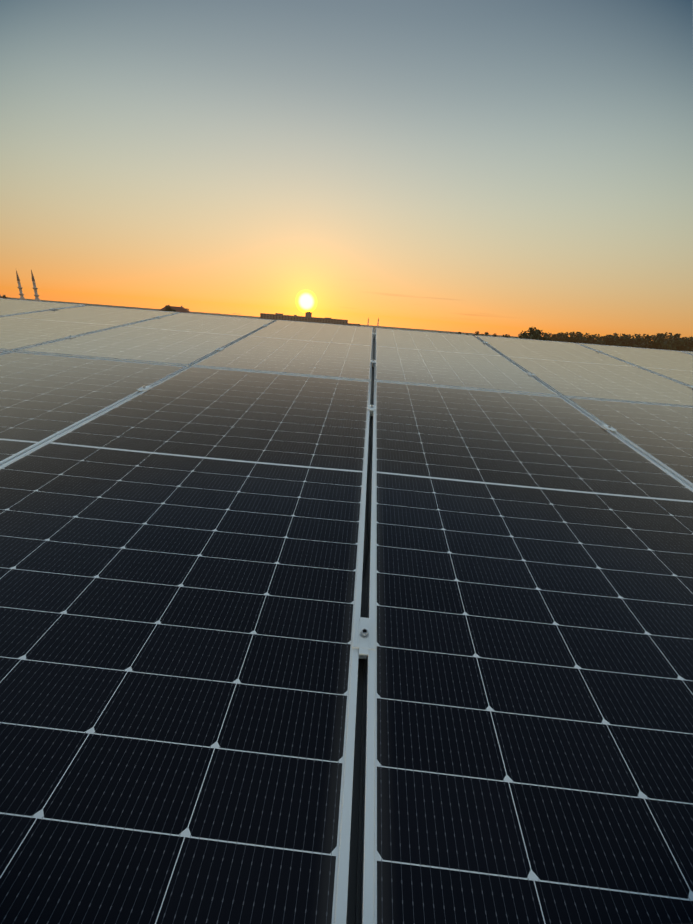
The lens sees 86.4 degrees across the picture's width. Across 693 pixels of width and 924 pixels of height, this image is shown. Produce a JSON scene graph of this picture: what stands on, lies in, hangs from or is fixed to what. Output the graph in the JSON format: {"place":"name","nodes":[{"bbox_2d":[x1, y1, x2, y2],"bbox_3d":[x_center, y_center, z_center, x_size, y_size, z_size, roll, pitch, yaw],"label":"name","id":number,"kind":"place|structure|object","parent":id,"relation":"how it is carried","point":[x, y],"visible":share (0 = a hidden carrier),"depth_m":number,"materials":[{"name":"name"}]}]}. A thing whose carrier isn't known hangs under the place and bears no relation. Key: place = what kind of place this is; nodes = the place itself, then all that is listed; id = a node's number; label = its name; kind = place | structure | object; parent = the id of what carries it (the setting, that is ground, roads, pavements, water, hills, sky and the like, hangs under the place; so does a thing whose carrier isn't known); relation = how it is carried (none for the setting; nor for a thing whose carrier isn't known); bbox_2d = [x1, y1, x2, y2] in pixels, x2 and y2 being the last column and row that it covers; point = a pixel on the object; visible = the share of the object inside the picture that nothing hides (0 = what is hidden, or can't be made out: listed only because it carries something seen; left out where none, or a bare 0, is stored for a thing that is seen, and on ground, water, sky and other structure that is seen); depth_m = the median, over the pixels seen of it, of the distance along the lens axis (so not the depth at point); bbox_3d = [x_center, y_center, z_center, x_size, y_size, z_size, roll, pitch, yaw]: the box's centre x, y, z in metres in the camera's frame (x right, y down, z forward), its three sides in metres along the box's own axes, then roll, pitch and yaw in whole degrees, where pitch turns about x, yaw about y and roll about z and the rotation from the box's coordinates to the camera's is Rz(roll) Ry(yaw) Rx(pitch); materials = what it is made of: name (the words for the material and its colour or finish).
{"place":"outdoors","nodes":[
{"label":"outdoors","id":0,"kind":"place"},
{"bbox_2d":[8,297,517,337],"bbox_3d":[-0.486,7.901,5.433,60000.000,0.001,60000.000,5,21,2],"label":"ground","id":1,"kind":"structure","parent":0,"point":[259,317],"depth_m":3844.70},
{"bbox_2d":[16,270,24,299],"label":"minaret","id":2,"kind":"object","parent":1,"relation":"on","point":[19,287],"depth_m":632.35,"materials":[{"name":"stone"}]},
{"bbox_2d":[31,270,40,300],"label":"minaret","id":3,"kind":"object","parent":1,"relation":"on","point":[36,295],"depth_m":598.77,"materials":[{"name":"stone"}]},
{"bbox_2d":[161,305,175,311],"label":"tree","id":4,"kind":"object","parent":1,"relation":"on","point":[170,309],"depth_m":210.64,"materials":[{"name":"green plant"}]},
{"bbox_2d":[158,305,190,312],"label":"house","id":5,"kind":"structure","parent":1,"relation":"on","point":[181,309],"depth_m":219.30,"materials":[{"name":"paint"}]},
{"bbox_2d":[260,312,347,324],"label":"building","id":6,"kind":"structure","parent":1,"relation":"on","point":[307,317],"depth_m":585.41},
{"bbox_2d":[518,330,527,338],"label":"tree","id":7,"kind":"object","parent":1,"relation":"on","point":[523,335],"depth_m":162.56,"materials":[{"name":"green plant"}]},
{"bbox_2d":[526,327,541,339],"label":"tree","id":8,"kind":"object","parent":1,"relation":"on","point":[535,335],"depth_m":153.78,"materials":[{"name":"green plant"}]},
{"bbox_2d":[525,330,550,340],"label":"tree","id":9,"kind":"object","parent":1,"relation":"on","point":[544,338],"depth_m":157.11,"materials":[{"name":"green plant"}]},
{"bbox_2d":[550,334,558,340],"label":"tree","id":10,"kind":"object","parent":1,"relation":"on","point":[553,337],"depth_m":316.92,"materials":[{"name":"green plant"}]},
{"bbox_2d":[557,332,564,341],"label":"tree","id":11,"kind":"object","parent":1,"relation":"on","point":[560,336],"depth_m":371.71,"materials":[{"name":"green plant"}]},
{"bbox_2d":[563,332,577,342],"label":"tree","id":12,"kind":"object","parent":1,"relation":"on","point":[571,338],"depth_m":317.84,"materials":[{"name":"green plant"}]},
{"bbox_2d":[574,333,585,342],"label":"tree","id":13,"kind":"object","parent":1,"relation":"on","point":[581,338],"depth_m":316.61,"materials":[{"name":"green plant"}]},
{"bbox_2d":[583,333,594,343],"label":"tree","id":14,"kind":"object","parent":1,"relation":"on","point":[588,338],"depth_m":320.52,"materials":[{"name":"green plant"}]},
{"bbox_2d":[592,336,607,344],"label":"tree","id":15,"kind":"object","parent":1,"relation":"on","point":[599,342],"depth_m":316.20,"materials":[{"name":"green plant"}]},
{"bbox_2d":[603,335,612,344],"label":"tree","id":16,"kind":"object","parent":1,"relation":"on","point":[607,341],"depth_m":314.83,"materials":[{"name":"green plant"}]},
{"bbox_2d":[610,334,630,346],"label":"tree","id":17,"kind":"object","parent":1,"relation":"on","point":[616,340],"depth_m":306.96,"materials":[{"name":"green plant"}]},
{"bbox_2d":[622,334,636,346],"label":"tree","id":18,"kind":"object","parent":1,"relation":"on","point":[626,341],"depth_m":303.13,"materials":[{"name":"green plant"}]},
{"bbox_2d":[630,335,642,345],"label":"tree","id":19,"kind":"object","parent":1,"relation":"on","point":[638,341],"depth_m":302.83,"materials":[{"name":"green plant"}]},
{"bbox_2d":[631,333,644,342],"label":"tree","id":20,"kind":"object","parent":1,"relation":"on","point":[633,337],"depth_m":316.56,"materials":[{"name":"green plant"}]},
{"bbox_2d":[636,335,652,347],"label":"tree","id":21,"kind":"object","parent":1,"relation":"on","point":[644,344],"depth_m":289.96,"materials":[{"name":"green plant"}]},
{"bbox_2d":[646,333,666,349],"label":"tree","id":22,"kind":"object","parent":1,"relation":"on","point":[657,343],"depth_m":280.48,"materials":[{"name":"green plant"}]},
{"bbox_2d":[658,333,666,347],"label":"tree","id":23,"kind":"object","parent":1,"relation":"on","point":[663,339],"depth_m":288.35,"materials":[{"name":"green plant"}]},
{"bbox_2d":[664,332,676,341],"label":"tree","id":24,"kind":"object","parent":1,"relation":"on","point":[668,337],"depth_m":300.33,"materials":[{"name":"green plant"}]},
{"bbox_2d":[664,333,686,349],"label":"tree","id":25,"kind":"object","parent":1,"relation":"on","point":[669,345],"depth_m":275.01,"materials":[{"name":"green plant"}]},
{"bbox_2d":[673,337,689,350],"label":"tree","id":26,"kind":"object","parent":1,"relation":"on","point":[685,347],"depth_m":273.41,"materials":[{"name":"green plant"}]},
{"bbox_2d":[685,337,692,351],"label":"tree","id":27,"kind":"object","parent":1,"relation":"on","point":[690,342],"depth_m":290.12,"materials":[{"name":"green plant"}]},
{"bbox_2d":[0,0,692,340],"label":"sky","id":28,"kind":"structure","parent":0,"point":[499,167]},
{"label":"warehouse walls","id":29,"kind":"object","parent":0,"visible":0},
{"label":"roof slope","id":30,"kind":"object","parent":29,"relation":"on","visible":0},
{"bbox_2d":[346,330,374,923],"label":"mounting rails","id":31,"kind":"object","parent":30,"relation":"on","point":[354,889],"depth_m":0.55,"materials":[{"name":"metal"}]},
{"bbox_2d":[0,298,692,923],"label":"solar panels","id":32,"kind":"object","parent":31,"relation":"on","point":[180,568],"depth_m":0.72,"materials":[{"name":"black glass"}]},
{"bbox_2d":[362,430,371,577],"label":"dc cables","id":33,"kind":"object","parent":32,"relation":"attached to","point":[366,556],"depth_m":1.07,"materials":[{"name":"rubber"}]},
{"bbox_2d":[51,308,692,658],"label":"clamps","id":34,"kind":"object","parent":32,"relation":"attached to","point":[364,637],"depth_m":0.70,"materials":[{"name":"metal"}]}
]}

